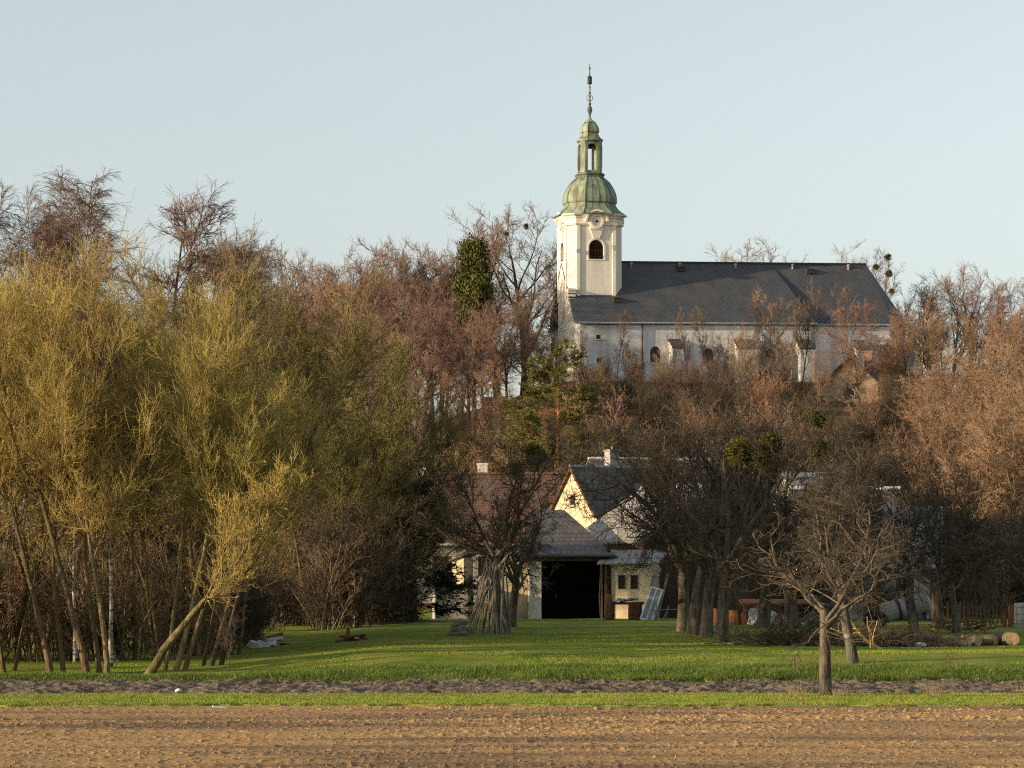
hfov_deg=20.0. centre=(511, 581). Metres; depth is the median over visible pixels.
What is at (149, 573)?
bare shrub
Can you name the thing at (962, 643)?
cut log
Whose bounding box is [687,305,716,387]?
young tree
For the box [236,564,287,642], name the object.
bare shrub
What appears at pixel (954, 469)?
bare shrub
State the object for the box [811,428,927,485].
bare shrub
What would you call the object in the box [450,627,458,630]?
split log
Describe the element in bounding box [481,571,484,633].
bean pole
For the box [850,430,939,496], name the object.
bare shrub
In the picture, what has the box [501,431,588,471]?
bare shrub
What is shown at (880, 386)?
bare shrub
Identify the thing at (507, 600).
bean pole
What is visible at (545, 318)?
bare tree
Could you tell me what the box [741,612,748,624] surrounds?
rusty drum
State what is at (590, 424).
bare shrub
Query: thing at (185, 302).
willow tree
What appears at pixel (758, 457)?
mistletoe
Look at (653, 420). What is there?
bare shrub
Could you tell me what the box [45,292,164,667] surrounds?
birch tree
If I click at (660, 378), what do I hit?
bare shrub
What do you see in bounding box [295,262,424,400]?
bare tree
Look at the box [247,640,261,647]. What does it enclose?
block
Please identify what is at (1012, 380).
bare shrub
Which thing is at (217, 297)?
bare tree
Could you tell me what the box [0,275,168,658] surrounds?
willow tree
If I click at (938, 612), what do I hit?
fruit tree
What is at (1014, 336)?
bare tree
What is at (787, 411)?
bare shrub
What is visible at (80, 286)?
willow tree
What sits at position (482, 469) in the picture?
farmhouse
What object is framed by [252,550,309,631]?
bare shrub
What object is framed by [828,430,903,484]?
bare shrub
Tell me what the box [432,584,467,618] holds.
block shed
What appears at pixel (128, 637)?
bare shrub
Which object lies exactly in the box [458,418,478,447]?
bare shrub
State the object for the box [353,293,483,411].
bare tree
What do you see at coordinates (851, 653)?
fruit tree
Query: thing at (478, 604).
bean pole
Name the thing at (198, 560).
bare shrub
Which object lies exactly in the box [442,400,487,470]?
bare shrub
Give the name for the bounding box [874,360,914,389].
bare shrub
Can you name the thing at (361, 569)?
bare shrub
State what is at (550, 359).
bare tree
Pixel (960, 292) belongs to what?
lime tree
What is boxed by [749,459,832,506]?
bare shrub
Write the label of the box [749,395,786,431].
bare shrub
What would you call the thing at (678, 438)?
bare shrub
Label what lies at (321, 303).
bare tree
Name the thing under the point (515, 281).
lime tree
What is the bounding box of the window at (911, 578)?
[894,578,914,591]
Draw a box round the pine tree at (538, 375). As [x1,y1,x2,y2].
[487,336,615,472]
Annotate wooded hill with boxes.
[10,381,1023,609]
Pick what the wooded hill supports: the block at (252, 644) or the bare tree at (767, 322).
the bare tree at (767, 322)
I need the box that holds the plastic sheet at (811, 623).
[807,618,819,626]
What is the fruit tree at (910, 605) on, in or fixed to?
on the lawn at (299, 637)
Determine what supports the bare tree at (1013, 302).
on the wooded hill
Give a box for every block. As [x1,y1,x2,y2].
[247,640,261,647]
[257,640,270,646]
[264,637,282,640]
[264,640,275,644]
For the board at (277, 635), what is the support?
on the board
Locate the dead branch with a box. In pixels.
[819,605,881,648]
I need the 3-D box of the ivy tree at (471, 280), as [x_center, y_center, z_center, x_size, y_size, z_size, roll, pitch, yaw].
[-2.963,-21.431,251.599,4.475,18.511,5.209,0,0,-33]
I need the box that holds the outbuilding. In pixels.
[586,457,714,481]
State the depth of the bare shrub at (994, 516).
175.66 m
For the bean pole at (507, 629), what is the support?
on the lawn at (299, 637)
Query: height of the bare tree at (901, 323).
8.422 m
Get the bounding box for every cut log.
[923,634,950,645]
[944,639,971,646]
[959,635,981,646]
[967,634,995,645]
[994,632,1004,644]
[1002,632,1019,645]
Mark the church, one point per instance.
(601, 283)
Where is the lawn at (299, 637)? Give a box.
[0,609,1023,681]
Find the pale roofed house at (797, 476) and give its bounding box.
[771,472,833,525]
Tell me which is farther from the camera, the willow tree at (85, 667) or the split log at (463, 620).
the split log at (463, 620)
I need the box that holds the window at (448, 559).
[434,556,449,575]
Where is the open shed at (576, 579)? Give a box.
[500,510,617,618]
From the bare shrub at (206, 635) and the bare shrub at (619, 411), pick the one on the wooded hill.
the bare shrub at (619, 411)
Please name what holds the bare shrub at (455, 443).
on the wooded hill
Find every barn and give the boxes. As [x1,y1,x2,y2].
[585,482,783,617]
[809,506,942,618]
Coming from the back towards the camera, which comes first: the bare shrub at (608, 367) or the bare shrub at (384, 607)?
the bare shrub at (608, 367)
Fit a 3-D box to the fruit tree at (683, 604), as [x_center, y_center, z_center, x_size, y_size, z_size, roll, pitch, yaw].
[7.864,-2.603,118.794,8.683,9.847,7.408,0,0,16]
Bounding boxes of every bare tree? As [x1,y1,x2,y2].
[165,263,286,338]
[179,272,313,351]
[256,257,402,353]
[258,241,398,336]
[264,262,401,412]
[266,245,400,406]
[274,299,377,414]
[274,317,339,385]
[276,297,400,402]
[278,269,373,373]
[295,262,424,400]
[296,236,412,361]
[310,363,370,420]
[313,268,460,402]
[317,296,426,419]
[329,328,406,421]
[353,235,507,406]
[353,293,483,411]
[358,320,449,415]
[358,365,401,448]
[376,358,426,439]
[381,268,479,416]
[388,242,458,392]
[398,352,464,443]
[398,405,439,471]
[405,291,500,407]
[406,243,525,418]
[407,235,546,407]
[412,277,527,418]
[426,296,513,437]
[432,297,526,418]
[434,370,481,446]
[460,354,517,456]
[479,292,542,408]
[486,392,517,454]
[490,281,578,399]
[505,317,568,399]
[521,341,570,402]
[589,363,610,388]
[615,342,644,392]
[652,344,675,381]
[688,356,711,403]
[705,332,738,391]
[724,326,760,405]
[744,284,796,383]
[763,332,803,401]
[807,346,835,404]
[812,284,889,407]
[862,335,891,401]
[873,333,906,386]
[879,381,998,517]
[881,316,920,381]
[881,344,990,466]
[885,302,923,380]
[893,355,956,454]
[896,276,960,376]
[904,289,956,377]
[923,304,962,394]
[925,338,1019,486]
[929,326,1023,482]
[933,387,1023,578]
[939,305,993,386]
[952,372,1023,531]
[954,267,1023,369]
[959,319,1023,507]
[962,278,1023,358]
[964,369,1023,543]
[967,303,1022,382]
[982,299,1023,385]
[992,300,1023,377]
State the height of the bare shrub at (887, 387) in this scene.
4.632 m
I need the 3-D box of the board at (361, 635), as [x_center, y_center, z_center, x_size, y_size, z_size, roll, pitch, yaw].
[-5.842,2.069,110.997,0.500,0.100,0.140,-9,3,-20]
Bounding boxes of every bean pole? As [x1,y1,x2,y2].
[468,553,488,631]
[468,563,490,626]
[469,570,492,627]
[469,570,496,633]
[471,565,484,632]
[471,569,486,633]
[473,565,490,633]
[476,571,492,627]
[478,572,484,633]
[481,568,497,632]
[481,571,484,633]
[483,554,496,632]
[487,574,498,633]
[488,562,490,633]
[489,562,503,628]
[490,559,498,633]
[490,567,494,633]
[490,570,499,633]
[493,568,497,633]
[494,564,500,633]
[496,559,508,633]
[496,574,506,633]
[500,565,503,633]
[500,570,508,628]
[504,561,510,633]
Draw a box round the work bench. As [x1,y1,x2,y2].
[611,602,643,619]
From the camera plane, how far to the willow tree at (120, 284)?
113.58 m
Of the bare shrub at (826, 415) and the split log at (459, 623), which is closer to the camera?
the split log at (459, 623)
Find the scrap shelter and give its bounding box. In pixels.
[739,599,833,624]
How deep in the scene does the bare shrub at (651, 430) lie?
225.45 m
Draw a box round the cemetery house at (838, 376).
[820,351,880,402]
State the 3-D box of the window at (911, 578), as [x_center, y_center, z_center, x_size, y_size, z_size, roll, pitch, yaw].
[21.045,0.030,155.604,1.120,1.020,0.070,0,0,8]
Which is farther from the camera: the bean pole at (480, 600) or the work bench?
the work bench
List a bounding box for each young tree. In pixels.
[574,321,588,377]
[596,355,605,381]
[609,309,632,389]
[664,329,680,389]
[675,308,695,385]
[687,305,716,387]
[737,322,751,382]
[786,295,809,393]
[791,277,824,395]
[878,317,904,367]
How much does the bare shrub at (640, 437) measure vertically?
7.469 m
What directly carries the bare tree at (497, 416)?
on the wooded hill
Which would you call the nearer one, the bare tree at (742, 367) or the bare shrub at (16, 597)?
the bare shrub at (16, 597)
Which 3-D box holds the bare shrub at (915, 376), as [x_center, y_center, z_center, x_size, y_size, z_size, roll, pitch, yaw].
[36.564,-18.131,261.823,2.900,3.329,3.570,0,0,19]
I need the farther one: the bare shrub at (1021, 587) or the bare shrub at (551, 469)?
the bare shrub at (551, 469)
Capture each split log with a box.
[447,631,457,634]
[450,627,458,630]
[451,623,465,628]
[454,622,466,625]
[456,627,468,631]
[458,618,468,622]
[458,631,467,634]
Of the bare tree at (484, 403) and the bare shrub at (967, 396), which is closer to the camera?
the bare tree at (484, 403)
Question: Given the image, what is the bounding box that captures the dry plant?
[941,641,965,666]
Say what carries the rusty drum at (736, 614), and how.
on the lawn at (299, 637)
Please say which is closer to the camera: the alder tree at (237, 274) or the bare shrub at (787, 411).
the alder tree at (237, 274)
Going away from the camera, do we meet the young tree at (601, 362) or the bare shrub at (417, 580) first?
the bare shrub at (417, 580)
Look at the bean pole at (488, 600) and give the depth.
113.72 m
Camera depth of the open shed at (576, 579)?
167.93 m
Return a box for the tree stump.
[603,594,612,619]
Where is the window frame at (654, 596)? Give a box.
[640,586,662,619]
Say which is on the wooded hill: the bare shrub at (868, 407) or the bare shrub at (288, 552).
the bare shrub at (868, 407)
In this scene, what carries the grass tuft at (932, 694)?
on the grass verge
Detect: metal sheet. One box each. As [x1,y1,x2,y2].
[746,608,757,624]
[771,611,777,622]
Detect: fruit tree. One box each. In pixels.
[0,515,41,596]
[373,409,582,631]
[431,472,599,626]
[541,320,891,634]
[563,406,802,637]
[586,398,805,631]
[607,353,850,641]
[645,459,934,626]
[657,379,908,627]
[689,483,918,695]
[736,447,896,619]
[771,425,1020,633]
[783,440,947,664]
[784,452,1023,629]
[882,475,1023,632]
[942,480,1023,596]
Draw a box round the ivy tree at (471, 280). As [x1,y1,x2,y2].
[449,231,499,430]
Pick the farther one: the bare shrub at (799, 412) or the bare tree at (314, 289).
the bare tree at (314, 289)
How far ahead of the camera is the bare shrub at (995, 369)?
261.30 m
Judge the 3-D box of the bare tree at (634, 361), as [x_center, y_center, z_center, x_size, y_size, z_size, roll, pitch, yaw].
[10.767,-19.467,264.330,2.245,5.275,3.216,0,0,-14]
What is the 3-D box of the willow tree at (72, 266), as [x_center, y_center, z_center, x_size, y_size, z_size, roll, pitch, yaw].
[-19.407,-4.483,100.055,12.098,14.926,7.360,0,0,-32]
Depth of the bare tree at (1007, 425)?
190.83 m
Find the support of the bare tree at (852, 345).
on the wooded hill
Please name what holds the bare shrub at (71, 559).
on the lawn at (299, 637)
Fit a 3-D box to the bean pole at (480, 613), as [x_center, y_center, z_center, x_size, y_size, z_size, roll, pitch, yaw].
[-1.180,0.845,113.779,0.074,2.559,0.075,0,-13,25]
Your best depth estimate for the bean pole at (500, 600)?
113.91 m
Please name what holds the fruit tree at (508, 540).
on the lawn at (299, 637)
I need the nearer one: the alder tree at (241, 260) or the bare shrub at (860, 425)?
the alder tree at (241, 260)
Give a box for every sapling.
[212,589,247,673]
[936,555,1006,634]
[950,562,1006,634]
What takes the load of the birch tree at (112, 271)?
on the lawn at (299, 637)
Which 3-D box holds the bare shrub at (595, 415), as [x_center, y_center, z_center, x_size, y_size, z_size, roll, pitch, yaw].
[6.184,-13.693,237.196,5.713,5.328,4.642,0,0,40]
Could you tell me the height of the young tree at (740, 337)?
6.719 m
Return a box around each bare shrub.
[0,492,130,637]
[0,496,89,647]
[0,507,64,654]
[0,519,64,650]
[0,520,50,642]
[0,530,130,652]
[0,555,68,659]
[0,557,25,648]
[1,513,137,645]
[3,569,57,661]
[15,504,204,654]
[23,532,125,660]
[24,484,180,637]
[45,535,180,661]
[48,573,145,661]
[69,499,257,655]
[81,533,166,651]
[94,483,270,635]
[97,493,177,629]
[97,497,265,589]
[98,542,219,659]
[107,576,189,659]
[114,548,215,648]
[121,541,240,653]
[125,526,238,583]
[126,550,235,655]
[149,523,294,610]
[156,540,264,592]
[156,550,255,632]
[161,531,249,648]
[161,566,261,654]
[181,584,252,657]
[198,562,280,648]
[223,557,280,637]
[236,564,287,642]
[239,579,288,637]
[251,523,320,625]
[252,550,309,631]
[255,525,338,623]
[256,467,336,625]
[259,536,345,625]
[261,501,325,624]
[281,481,435,628]
[284,511,391,625]
[294,572,340,628]
[302,532,373,630]
[302,536,398,622]
[327,556,408,625]
[333,516,440,623]
[351,509,444,621]
[364,541,447,620]
[385,412,438,469]
[415,398,470,468]
[415,428,477,469]
[425,436,487,470]
[434,441,490,471]
[439,448,493,471]
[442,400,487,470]
[444,451,481,471]
[446,440,510,471]
[450,431,510,471]
[456,443,504,471]
[457,416,516,471]
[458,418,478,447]
[477,414,527,470]
[480,398,507,442]
[491,439,550,470]
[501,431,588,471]
[506,453,584,478]
[528,403,556,431]
[528,423,657,474]
[535,461,569,482]
[544,417,617,467]
[547,413,618,456]
[560,381,612,436]
[560,397,632,453]
[561,363,601,402]
[562,437,678,460]
[568,354,594,381]
[584,382,647,435]
[584,419,684,455]
[585,369,634,415]
[589,363,617,397]
[592,354,622,382]
[608,371,648,408]
[612,413,712,456]
[622,361,657,397]
[624,381,696,437]
[625,354,651,382]
[628,381,669,410]
[630,419,722,457]
[632,417,672,450]
[636,373,669,403]
[643,368,670,397]
[648,364,691,406]
[652,431,718,457]
[655,365,675,384]
[668,354,712,398]
[668,386,697,415]
[669,398,752,450]
[672,395,717,431]
[675,399,719,432]
[675,416,766,475]
[677,403,730,456]
[691,422,831,496]
[697,353,723,384]
[697,374,743,416]
[710,369,736,394]
[714,400,761,435]
[719,564,760,610]
[725,368,734,383]
[727,396,793,451]
[729,415,815,484]
[732,572,783,619]
[734,374,761,405]
[739,355,779,396]
[742,380,771,415]
[743,361,793,403]
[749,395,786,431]
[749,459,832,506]
[751,452,888,505]
[752,357,795,396]
[752,372,791,415]
[755,394,831,460]
[761,443,841,490]
[773,566,821,619]
[779,417,863,471]
[781,391,841,438]
[781,435,896,485]
[783,567,855,620]
[787,372,812,396]
[793,395,842,441]
[794,417,830,459]
[800,393,895,470]
[800,429,854,469]
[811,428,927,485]
[813,567,854,620]
[821,428,938,505]
[824,450,932,496]
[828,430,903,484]
[837,382,899,439]
[844,408,917,460]
[849,580,884,620]
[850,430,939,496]
[857,565,900,616]
[860,377,933,439]
[868,374,898,402]
[870,368,918,415]
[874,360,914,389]
[877,577,923,618]
[883,412,926,458]
[892,444,1022,540]
[899,433,996,517]
[902,363,927,392]
[906,566,950,618]
[907,374,937,403]
[907,386,969,433]
[907,425,1005,496]
[914,451,1010,517]
[924,446,1005,528]
[932,364,959,396]
[941,531,1005,616]
[943,502,979,613]
[945,511,1023,616]
[948,381,979,414]
[949,506,1020,611]
[955,366,978,396]
[959,487,1023,613]
[968,356,1009,386]
[970,377,1013,413]
[970,460,1023,532]
[971,529,1023,616]
[984,525,1023,609]
[985,365,1023,405]
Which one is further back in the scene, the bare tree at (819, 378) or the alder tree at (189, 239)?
the bare tree at (819, 378)
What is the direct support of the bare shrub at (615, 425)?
on the wooded hill
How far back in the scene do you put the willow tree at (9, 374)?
96.07 m
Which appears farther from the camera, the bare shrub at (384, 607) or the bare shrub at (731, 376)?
the bare shrub at (731, 376)
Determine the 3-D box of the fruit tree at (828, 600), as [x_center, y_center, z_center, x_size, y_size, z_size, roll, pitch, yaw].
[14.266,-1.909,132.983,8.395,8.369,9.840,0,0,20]
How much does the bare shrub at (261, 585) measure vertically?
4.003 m
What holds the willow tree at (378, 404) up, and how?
on the lawn at (299, 637)
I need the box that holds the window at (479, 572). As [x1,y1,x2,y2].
[478,556,486,575]
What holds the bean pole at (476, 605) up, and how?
on the lawn at (299, 637)
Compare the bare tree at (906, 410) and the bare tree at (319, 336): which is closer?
the bare tree at (906, 410)
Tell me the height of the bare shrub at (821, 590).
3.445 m
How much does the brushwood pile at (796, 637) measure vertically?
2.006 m
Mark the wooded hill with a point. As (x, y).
(630, 410)
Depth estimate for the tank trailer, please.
127.62 m
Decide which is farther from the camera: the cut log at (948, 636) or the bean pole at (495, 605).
the bean pole at (495, 605)
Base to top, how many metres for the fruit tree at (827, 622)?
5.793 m
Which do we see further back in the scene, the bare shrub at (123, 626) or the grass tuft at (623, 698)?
the bare shrub at (123, 626)
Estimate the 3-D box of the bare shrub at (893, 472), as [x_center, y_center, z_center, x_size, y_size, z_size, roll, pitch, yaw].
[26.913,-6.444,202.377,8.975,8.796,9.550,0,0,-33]
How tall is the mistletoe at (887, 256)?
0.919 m
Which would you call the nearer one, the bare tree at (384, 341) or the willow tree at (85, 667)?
the willow tree at (85, 667)
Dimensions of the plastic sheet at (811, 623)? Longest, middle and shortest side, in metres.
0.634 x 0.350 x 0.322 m
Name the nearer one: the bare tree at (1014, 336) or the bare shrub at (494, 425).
the bare shrub at (494, 425)
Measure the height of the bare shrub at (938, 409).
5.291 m
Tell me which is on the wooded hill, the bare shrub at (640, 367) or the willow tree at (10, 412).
the bare shrub at (640, 367)
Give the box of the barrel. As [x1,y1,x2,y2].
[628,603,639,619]
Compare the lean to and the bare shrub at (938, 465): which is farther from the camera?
the bare shrub at (938, 465)
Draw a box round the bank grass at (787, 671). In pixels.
[0,660,1023,681]
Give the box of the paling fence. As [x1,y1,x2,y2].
[944,601,1022,623]
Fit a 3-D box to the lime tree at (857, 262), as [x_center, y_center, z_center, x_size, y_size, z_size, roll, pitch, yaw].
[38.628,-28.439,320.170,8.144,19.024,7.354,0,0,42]
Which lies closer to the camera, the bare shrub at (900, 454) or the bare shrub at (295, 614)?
the bare shrub at (295, 614)
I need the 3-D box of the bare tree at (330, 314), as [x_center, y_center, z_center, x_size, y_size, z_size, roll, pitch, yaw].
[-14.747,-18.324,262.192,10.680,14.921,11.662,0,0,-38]
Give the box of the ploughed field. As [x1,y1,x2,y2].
[0,705,1023,767]
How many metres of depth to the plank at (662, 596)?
157.73 m
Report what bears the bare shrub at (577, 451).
on the wooded hill
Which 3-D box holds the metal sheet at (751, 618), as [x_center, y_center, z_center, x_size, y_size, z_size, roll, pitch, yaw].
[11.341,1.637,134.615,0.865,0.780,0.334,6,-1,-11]
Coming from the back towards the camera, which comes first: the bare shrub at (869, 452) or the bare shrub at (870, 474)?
the bare shrub at (869, 452)
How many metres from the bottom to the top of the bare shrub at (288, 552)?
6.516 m
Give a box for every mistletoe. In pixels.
[507,462,523,479]
[518,443,546,469]
[523,223,528,229]
[723,435,755,468]
[751,450,772,470]
[757,431,782,455]
[802,405,827,430]
[806,437,830,460]
[884,253,891,260]
[885,269,892,277]
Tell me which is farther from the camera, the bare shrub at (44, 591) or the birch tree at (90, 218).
the birch tree at (90, 218)
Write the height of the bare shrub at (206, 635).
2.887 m
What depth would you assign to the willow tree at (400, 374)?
140.12 m
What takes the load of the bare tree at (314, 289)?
on the wooded hill
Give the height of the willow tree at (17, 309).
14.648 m
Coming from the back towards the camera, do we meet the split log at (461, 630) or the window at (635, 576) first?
the window at (635, 576)
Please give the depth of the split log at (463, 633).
112.41 m
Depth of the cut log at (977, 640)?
100.03 m
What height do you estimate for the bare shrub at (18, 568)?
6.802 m
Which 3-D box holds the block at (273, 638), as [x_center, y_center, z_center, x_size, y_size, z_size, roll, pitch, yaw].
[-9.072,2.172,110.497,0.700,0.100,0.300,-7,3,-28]
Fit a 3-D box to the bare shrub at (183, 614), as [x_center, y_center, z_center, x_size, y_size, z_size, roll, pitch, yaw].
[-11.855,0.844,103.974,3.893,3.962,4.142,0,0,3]
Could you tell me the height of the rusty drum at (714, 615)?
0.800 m
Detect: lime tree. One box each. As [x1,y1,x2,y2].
[354,235,416,343]
[384,235,431,379]
[429,202,522,396]
[442,199,556,393]
[535,238,556,382]
[705,232,808,262]
[831,239,898,297]
[858,245,905,317]
[895,272,948,374]
[929,259,1009,370]
[932,262,990,384]
[1001,279,1023,347]
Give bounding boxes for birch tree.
[0,178,42,596]
[0,180,73,318]
[1,164,165,554]
[21,323,123,662]
[24,197,125,597]
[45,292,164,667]
[212,232,298,551]
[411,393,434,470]
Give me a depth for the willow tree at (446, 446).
147.57 m
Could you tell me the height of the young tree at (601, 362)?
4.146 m
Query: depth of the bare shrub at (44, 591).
106.61 m
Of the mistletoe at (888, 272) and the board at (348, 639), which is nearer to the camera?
the board at (348, 639)
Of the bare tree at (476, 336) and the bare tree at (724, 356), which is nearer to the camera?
the bare tree at (476, 336)
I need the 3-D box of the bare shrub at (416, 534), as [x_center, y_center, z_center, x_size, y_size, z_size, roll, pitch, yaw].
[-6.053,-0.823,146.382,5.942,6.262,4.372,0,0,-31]
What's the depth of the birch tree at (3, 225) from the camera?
150.15 m
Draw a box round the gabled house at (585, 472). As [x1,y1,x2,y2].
[549,446,678,527]
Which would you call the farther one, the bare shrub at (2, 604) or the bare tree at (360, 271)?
the bare tree at (360, 271)
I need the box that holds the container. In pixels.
[1013,603,1023,626]
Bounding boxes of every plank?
[655,567,660,587]
[655,573,668,618]
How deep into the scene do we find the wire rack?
155.09 m
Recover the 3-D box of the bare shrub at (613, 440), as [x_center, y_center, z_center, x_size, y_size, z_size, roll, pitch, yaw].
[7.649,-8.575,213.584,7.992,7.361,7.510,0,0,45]
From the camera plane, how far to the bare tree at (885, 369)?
258.06 m
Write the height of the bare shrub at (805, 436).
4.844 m
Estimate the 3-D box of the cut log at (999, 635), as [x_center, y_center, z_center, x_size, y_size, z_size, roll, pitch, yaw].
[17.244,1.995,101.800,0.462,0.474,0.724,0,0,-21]
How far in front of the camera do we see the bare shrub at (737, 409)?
237.83 m
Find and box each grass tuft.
[609,693,637,699]
[775,679,805,696]
[820,686,851,696]
[922,682,957,696]
[1003,685,1023,695]
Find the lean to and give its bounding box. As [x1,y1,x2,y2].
[597,550,665,618]
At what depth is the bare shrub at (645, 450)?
201.19 m
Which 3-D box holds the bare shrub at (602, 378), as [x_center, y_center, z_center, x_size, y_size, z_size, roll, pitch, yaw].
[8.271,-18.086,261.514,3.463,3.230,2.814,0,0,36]
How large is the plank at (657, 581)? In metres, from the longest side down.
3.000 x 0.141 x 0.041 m
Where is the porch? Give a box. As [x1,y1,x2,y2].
[449,553,475,617]
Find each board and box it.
[267,632,282,637]
[340,635,352,637]
[344,638,355,640]
[353,634,365,637]
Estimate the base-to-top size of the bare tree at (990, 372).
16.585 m
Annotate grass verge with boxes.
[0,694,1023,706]
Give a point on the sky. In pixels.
(809, 126)
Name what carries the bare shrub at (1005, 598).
on the lawn at (299, 637)
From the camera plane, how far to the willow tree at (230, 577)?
88.69 m
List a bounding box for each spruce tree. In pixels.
[339,480,488,621]
[360,506,439,622]
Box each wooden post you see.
[1002,613,1006,626]
[1008,605,1013,626]
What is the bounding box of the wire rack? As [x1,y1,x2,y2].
[647,603,677,619]
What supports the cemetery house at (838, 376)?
on the wooded hill
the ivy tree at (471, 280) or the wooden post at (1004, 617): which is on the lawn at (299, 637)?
the wooden post at (1004, 617)
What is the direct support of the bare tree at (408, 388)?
on the wooded hill
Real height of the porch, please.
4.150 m
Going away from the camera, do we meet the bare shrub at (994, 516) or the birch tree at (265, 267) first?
the birch tree at (265, 267)
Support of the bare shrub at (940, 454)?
on the wooded hill
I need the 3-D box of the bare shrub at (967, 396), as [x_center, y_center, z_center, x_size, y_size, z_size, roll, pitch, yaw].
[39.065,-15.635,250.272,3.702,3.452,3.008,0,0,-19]
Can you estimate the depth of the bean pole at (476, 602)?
113.84 m
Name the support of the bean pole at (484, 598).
on the lawn at (299, 637)
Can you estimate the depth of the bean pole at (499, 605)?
114.22 m
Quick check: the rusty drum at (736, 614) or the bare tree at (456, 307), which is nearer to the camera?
the rusty drum at (736, 614)
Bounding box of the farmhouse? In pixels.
[409,463,560,602]
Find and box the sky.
[0,0,1023,535]
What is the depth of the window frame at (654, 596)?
156.16 m
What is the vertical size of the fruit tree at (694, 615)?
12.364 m
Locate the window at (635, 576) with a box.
[631,575,637,588]
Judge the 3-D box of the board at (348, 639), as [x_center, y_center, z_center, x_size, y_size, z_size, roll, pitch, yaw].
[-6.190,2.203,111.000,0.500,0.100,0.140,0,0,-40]
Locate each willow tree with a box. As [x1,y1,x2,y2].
[0,223,126,659]
[0,228,274,660]
[0,233,285,655]
[0,238,232,673]
[0,240,250,620]
[0,243,119,490]
[0,261,56,460]
[0,267,172,638]
[0,274,119,663]
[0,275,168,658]
[0,278,191,673]
[0,279,217,624]
[0,297,168,674]
[0,310,36,527]
[0,405,117,671]
[1,263,50,373]
[2,188,169,659]
[6,213,404,641]
[26,271,309,576]
[93,264,196,640]
[95,296,310,670]
[112,246,270,655]
[117,291,269,657]
[128,246,433,550]
[138,325,335,665]
[143,440,318,674]
[153,325,358,654]
[177,421,442,625]
[179,246,421,550]
[209,238,349,545]
[216,307,442,624]
[223,380,419,626]
[252,342,530,620]
[261,300,473,543]
[292,407,521,622]
[318,379,436,555]
[343,490,457,573]
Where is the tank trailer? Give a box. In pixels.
[864,593,931,627]
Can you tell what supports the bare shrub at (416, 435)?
on the wooded hill
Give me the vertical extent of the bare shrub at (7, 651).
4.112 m
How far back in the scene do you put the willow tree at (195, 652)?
104.71 m
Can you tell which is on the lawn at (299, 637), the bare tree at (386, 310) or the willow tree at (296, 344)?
the willow tree at (296, 344)
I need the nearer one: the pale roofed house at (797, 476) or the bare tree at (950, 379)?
the pale roofed house at (797, 476)
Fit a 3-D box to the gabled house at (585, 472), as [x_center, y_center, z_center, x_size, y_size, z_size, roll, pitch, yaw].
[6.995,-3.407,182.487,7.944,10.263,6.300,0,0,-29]
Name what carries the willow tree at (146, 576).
on the lawn at (299, 637)
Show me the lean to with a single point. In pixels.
(621, 588)
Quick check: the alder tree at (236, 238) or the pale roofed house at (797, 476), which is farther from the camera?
the pale roofed house at (797, 476)
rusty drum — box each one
[713,608,716,624]
[729,610,742,624]
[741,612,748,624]
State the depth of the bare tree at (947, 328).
265.26 m
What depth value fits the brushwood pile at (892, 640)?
98.95 m
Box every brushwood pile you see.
[666,600,989,647]
[757,610,983,647]
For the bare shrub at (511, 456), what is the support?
on the wooded hill
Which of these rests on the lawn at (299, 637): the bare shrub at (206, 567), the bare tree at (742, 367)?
the bare shrub at (206, 567)
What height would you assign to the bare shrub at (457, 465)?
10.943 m
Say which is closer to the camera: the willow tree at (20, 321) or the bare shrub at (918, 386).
the willow tree at (20, 321)
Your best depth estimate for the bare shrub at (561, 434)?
213.57 m
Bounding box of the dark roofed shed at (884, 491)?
[787,486,902,616]
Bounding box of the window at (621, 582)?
[618,575,624,588]
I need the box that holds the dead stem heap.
[923,618,1005,631]
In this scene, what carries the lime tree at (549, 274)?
on the wooded hill
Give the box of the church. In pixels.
[549,64,921,383]
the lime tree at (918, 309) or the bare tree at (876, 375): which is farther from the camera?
the lime tree at (918, 309)
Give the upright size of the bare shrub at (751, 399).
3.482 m
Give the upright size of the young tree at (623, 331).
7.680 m
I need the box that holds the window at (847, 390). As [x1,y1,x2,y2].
[845,383,857,398]
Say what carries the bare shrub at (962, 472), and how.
on the wooded hill
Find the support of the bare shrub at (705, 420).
on the wooded hill
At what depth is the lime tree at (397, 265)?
282.03 m
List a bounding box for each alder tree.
[98,174,241,619]
[149,222,281,533]
[165,226,272,555]
[183,228,268,563]
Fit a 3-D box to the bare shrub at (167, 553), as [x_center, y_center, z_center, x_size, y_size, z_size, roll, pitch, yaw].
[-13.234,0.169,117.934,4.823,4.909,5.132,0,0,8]
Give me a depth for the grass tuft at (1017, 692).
74.62 m
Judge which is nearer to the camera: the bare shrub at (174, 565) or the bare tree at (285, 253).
the bare shrub at (174, 565)
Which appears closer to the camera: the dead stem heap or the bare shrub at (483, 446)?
the dead stem heap
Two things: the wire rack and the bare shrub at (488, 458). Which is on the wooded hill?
the bare shrub at (488, 458)
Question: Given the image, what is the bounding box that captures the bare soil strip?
[0,678,1023,694]
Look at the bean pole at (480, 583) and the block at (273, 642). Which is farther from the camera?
the bean pole at (480, 583)

